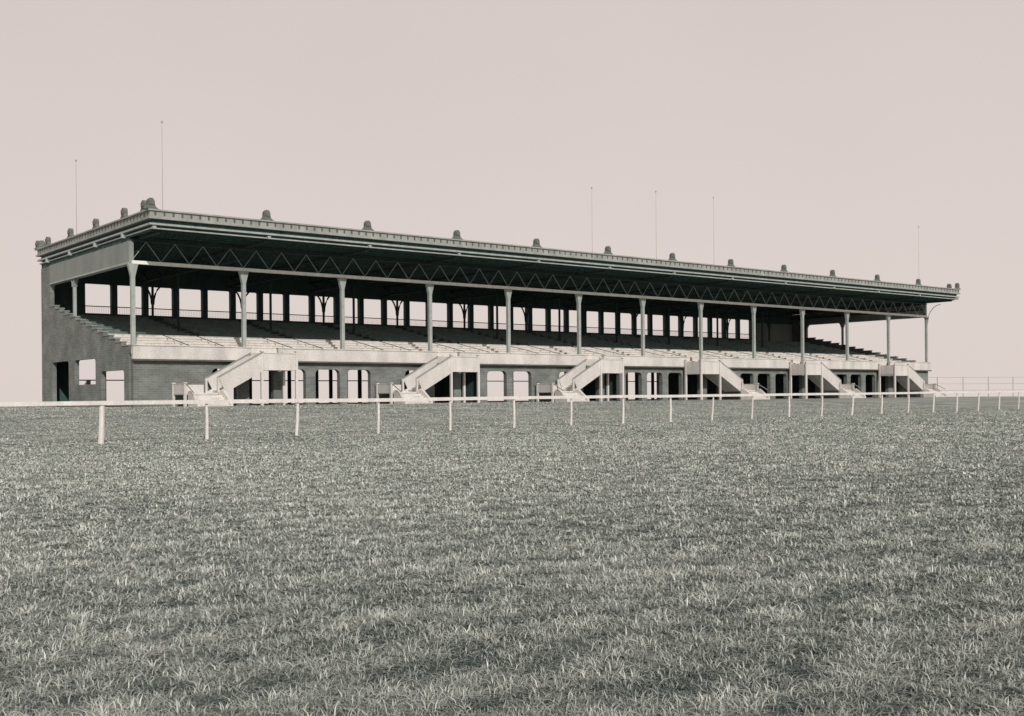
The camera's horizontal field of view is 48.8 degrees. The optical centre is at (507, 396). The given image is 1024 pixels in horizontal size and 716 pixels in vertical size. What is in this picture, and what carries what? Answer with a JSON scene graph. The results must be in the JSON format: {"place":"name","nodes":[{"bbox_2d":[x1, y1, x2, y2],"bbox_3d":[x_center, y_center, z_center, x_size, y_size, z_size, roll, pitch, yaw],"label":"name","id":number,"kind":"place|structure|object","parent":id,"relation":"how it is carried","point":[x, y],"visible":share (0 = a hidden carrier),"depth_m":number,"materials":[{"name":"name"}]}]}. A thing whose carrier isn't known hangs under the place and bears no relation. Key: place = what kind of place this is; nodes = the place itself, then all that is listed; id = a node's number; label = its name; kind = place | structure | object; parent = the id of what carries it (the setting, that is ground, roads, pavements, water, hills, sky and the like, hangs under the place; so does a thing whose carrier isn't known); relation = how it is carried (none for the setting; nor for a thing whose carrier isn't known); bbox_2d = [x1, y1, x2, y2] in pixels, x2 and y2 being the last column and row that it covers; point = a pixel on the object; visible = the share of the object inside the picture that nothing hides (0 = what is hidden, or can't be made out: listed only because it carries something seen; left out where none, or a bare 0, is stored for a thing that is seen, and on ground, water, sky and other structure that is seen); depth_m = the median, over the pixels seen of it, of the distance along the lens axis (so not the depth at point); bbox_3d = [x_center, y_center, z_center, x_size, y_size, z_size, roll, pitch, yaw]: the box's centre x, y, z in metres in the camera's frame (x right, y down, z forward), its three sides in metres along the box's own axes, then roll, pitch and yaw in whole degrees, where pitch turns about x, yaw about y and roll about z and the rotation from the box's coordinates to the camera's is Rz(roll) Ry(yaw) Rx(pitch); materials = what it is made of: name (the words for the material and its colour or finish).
{"place":"outdoors","nodes":[
{"label":"outdoors","id":0,"kind":"place"},
{"bbox_2d":[0,396,1023,715],"bbox_3d":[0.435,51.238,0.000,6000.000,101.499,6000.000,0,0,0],"label":"ground","id":1,"kind":"structure","parent":0,"point":[1004,402],"depth_m":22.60,"materials":[{"name":"grey plant"}]},
{"bbox_2d":[35,120,960,406],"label":"grandstand","id":2,"kind":"object","parent":1,"relation":"on","point":[175,354],"visible":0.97,"depth_m":96.42,"materials":[{"name":"grey concrete"}]},
{"bbox_2d":[0,391,1023,443],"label":"racecourse rail","id":3,"kind":"object","parent":1,"relation":"on","point":[101,404],"visible":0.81,"depth_m":43.10,"materials":[{"name":"paint"}]},
{"bbox_2d":[928,377,1023,396],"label":"wire fence","id":4,"kind":"object","parent":1,"relation":"on","point":[965,377],"visible":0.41,"depth_m":140.67,"materials":[{"name":"grey metal"}]},
{"bbox_2d":[0,0,1023,403],"label":"sky","id":5,"kind":"structure","parent":0,"point":[822,135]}
]}

